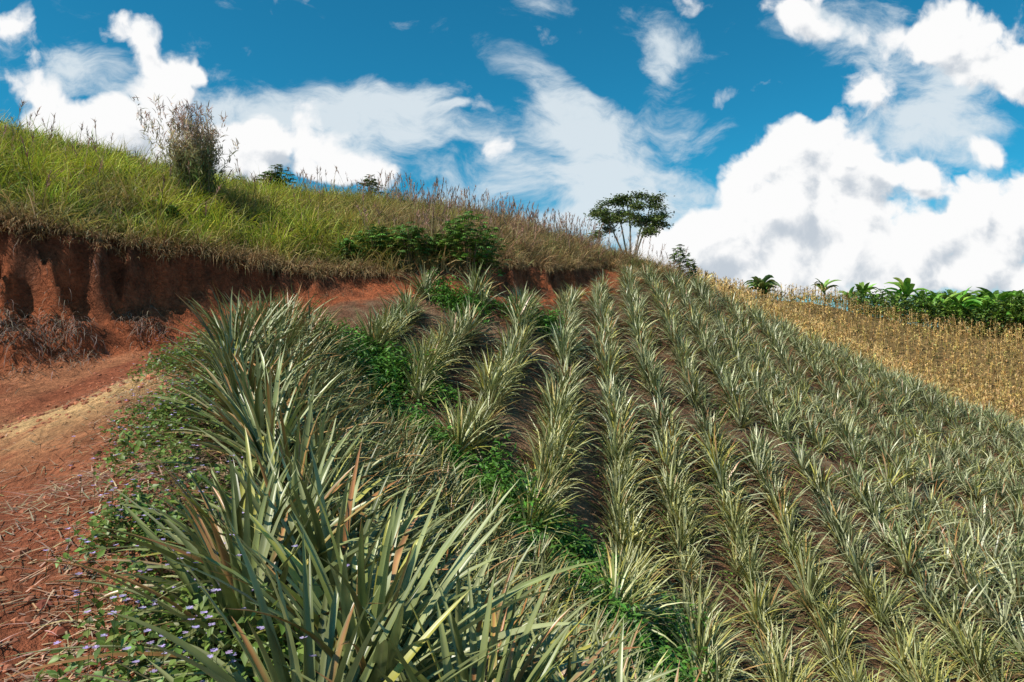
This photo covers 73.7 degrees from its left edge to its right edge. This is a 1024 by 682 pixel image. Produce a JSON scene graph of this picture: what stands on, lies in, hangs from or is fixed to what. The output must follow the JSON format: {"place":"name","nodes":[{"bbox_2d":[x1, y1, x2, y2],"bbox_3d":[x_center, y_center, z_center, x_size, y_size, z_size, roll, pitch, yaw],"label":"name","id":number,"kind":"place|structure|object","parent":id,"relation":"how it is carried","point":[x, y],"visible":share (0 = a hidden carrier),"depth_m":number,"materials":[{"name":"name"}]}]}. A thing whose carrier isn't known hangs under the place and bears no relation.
{"place":"outdoors","nodes":[
{"label":"outdoors","id":0,"kind":"place"},
{"bbox_2d":[0,199,1023,681],"bbox_3d":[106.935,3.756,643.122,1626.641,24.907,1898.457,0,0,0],"label":"ground","id":1,"kind":"structure","parent":0,"point":[108,285],"depth_m":13.57,"materials":[{"name":"brown soil"}]},
{"bbox_2d":[0,235,188,393],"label":"dead grass heap","id":2,"kind":"object","parent":1,"relation":"on","point":[12,330],"visible":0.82,"depth_m":12.99,"materials":[{"name":"brown plant"}]},
{"bbox_2d":[0,348,200,677],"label":"earth clods","id":3,"kind":"object","parent":1,"relation":"on","point":[56,630],"visible":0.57,"depth_m":4.82,"materials":[{"name":"red soil"}]},
{"bbox_2d":[142,204,182,222],"bbox_3d":[-8.966,-3.239,17.592,1.128,0.563,1.289,0,0,0],"label":"leafy shrub","id":4,"kind":"object","parent":1,"relation":"on","point":[171,208],"visible":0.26,"depth_m":17.38,"materials":[{"name":"green plant"}]},
{"bbox_2d":[130,96,238,204],"bbox_3d":[-9.265,-5.404,19.679,2.973,3.282,2.416,0,0,0],"label":"feathery shrub","id":5,"kind":"object","parent":1,"relation":"on","point":[191,146],"visible":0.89,"depth_m":19.38,"materials":[{"name":"green plant"}]},
{"bbox_2d":[33,321,382,681],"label":"flowering weeds","id":6,"kind":"object","parent":1,"relation":"on","point":[181,632],"visible":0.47,"depth_m":3.90,"materials":[{"name":"green plant"}]},
{"bbox_2d":[256,164,296,187],"bbox_3d":[-9.658,-6.431,27.904,1.619,1.648,1.456,0,0,0],"label":"leafy shrub","id":7,"kind":"object","parent":1,"relation":"on","point":[276,175],"visible":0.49,"depth_m":27.77,"materials":[{"name":"green plant"}]},
{"bbox_2d":[0,206,665,314],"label":"overhanging dry grass","id":8,"kind":"structure","parent":1,"relation":"on","point":[265,262],"depth_m":16.76,"materials":[{"name":"brown plant"}]},
{"bbox_2d":[0,100,688,274],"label":"reed grass","id":9,"kind":"structure","parent":1,"relation":"on","point":[464,204],"depth_m":29.07,"materials":[{"name":"brown plant"}]},
{"bbox_2d":[0,110,705,289],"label":"hill grass","id":10,"kind":"structure","parent":1,"relation":"on","point":[273,214],"depth_m":19.16,"materials":[{"name":"green plant"}]},
{"bbox_2d":[0,282,722,681],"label":"pineapple border bed","id":11,"kind":"object","parent":1,"relation":"on","point":[450,606],"visible":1,"depth_m":3.58,"materials":[{"name":"green plant"}]},
{"bbox_2d":[355,174,383,194],"bbox_3d":[-7.063,-7.260,33.535,1.496,1.908,1.408,0,0,0],"label":"leafy shrub","id":12,"kind":"object","parent":1,"relation":"on","point":[371,182],"visible":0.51,"depth_m":33.46,"materials":[{"name":"green plant"}]},
{"bbox_2d":[331,221,453,263],"bbox_3d":[-3.483,-2.860,20.073,3.771,1.444,1.712,0,0,-23],"label":"cassava bush","id":13,"kind":"object","parent":1,"relation":"on","point":[409,235],"visible":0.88,"depth_m":19.86,"materials":[{"name":"green plant"}]},
{"bbox_2d":[432,211,512,284],"bbox_3d":[-1.132,-2.899,21.299,2.568,2.244,1.931,0,0,-44],"label":"cassava bush","id":14,"kind":"object","parent":1,"relation":"on","point":[459,231],"visible":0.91,"depth_m":20.91,"materials":[{"name":"green plant"}]},
{"bbox_2d":[0,265,1022,681],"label":"straw litter","id":15,"kind":"object","parent":1,"relation":"on","point":[52,621],"visible":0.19,"depth_m":4.52,"materials":[{"name":"beige plant"}]},
{"bbox_2d":[583,188,674,257],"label":"ridge tree","id":16,"kind":"object","parent":1,"relation":"on","point":[653,223],"visible":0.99,"depth_m":42.00,"materials":[{"name":"green plant"}]},
{"bbox_2d":[304,267,1023,681],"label":"gully weeds","id":17,"kind":"object","parent":1,"relation":"on","point":[568,541],"visible":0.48,"depth_m":10.80,"materials":[{"name":"green plant"}]},
{"bbox_2d":[668,244,697,281],"bbox_3d":[9.358,-4.020,37.408,1.682,2.602,1.481,0,0,17],"label":"leafy shrub","id":18,"kind":"object","parent":1,"relation":"on","point":[687,260],"visible":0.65,"depth_m":37.32,"materials":[{"name":"green plant"}]},
{"bbox_2d":[743,275,780,307],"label":"banana plant","id":19,"kind":"object","parent":1,"relation":"on","point":[762,285],"visible":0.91,"depth_m":75.81,"materials":[{"name":"green plant"}]},
{"bbox_2d":[855,282,880,313],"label":"banana plant","id":20,"kind":"object","parent":1,"relation":"on","point":[863,287],"visible":0.84,"depth_m":87.56,"materials":[{"name":"green plant"}]},
{"bbox_2d":[867,292,891,316],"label":"banana plant","id":21,"kind":"object","parent":1,"relation":"on","point":[877,297],"visible":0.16,"depth_m":92.11,"materials":[{"name":"green plant"}]},
{"bbox_2d":[748,289,1023,336],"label":"distant thicket","id":22,"kind":"object","parent":1,"relation":"on","point":[900,303],"visible":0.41,"depth_m":86.07,"materials":[{"name":"green plant"}]},
{"bbox_2d":[880,277,931,322],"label":"banana plant","id":23,"kind":"object","parent":1,"relation":"on","point":[905,286],"visible":0.78,"depth_m":89.36,"materials":[{"name":"green plant"}]},
{"bbox_2d":[911,289,930,325],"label":"banana plant","id":24,"kind":"object","parent":1,"relation":"on","point":[920,292],"visible":0.24,"depth_m":90.59,"materials":[{"name":"green plant"}]},
{"bbox_2d":[915,287,1023,336],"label":"banana grove","id":25,"kind":"object","parent":1,"relation":"on","point":[983,297],"visible":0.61,"depth_m":87.56,"materials":[{"name":"green plant"}]},
{"bbox_2d":[0,0,1023,326],"label":"sky","id":26,"kind":"structure","parent":0,"point":[799,142],"materials":[{"name":"blue"}]},
{"bbox_2d":[337,258,1023,681],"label":"pineapple field","id":27,"kind":"structure","parent":0,"point":[893,390],"depth_m":15.22,"materials":[{"name":"green plant"}]},
{"bbox_2d":[689,265,1023,427],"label":"corn field","id":28,"kind":"structure","parent":0,"point":[887,359],"depth_m":70.11,"materials":[{"name":"beige plant"}]},
{"bbox_2d":[811,278,841,303],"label":"banana plant","id":29,"kind":"object","parent":28,"relation":"on","point":[826,283],"visible":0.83,"depth_m":85.94,"materials":[{"name":"green plant"}]},
{"bbox_2d":[839,286,856,307],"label":"banana plant","id":30,"kind":"object","parent":28,"relation":"on","point":[850,291],"visible":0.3,"depth_m":89.64,"materials":[{"name":"green plant"}]}
]}

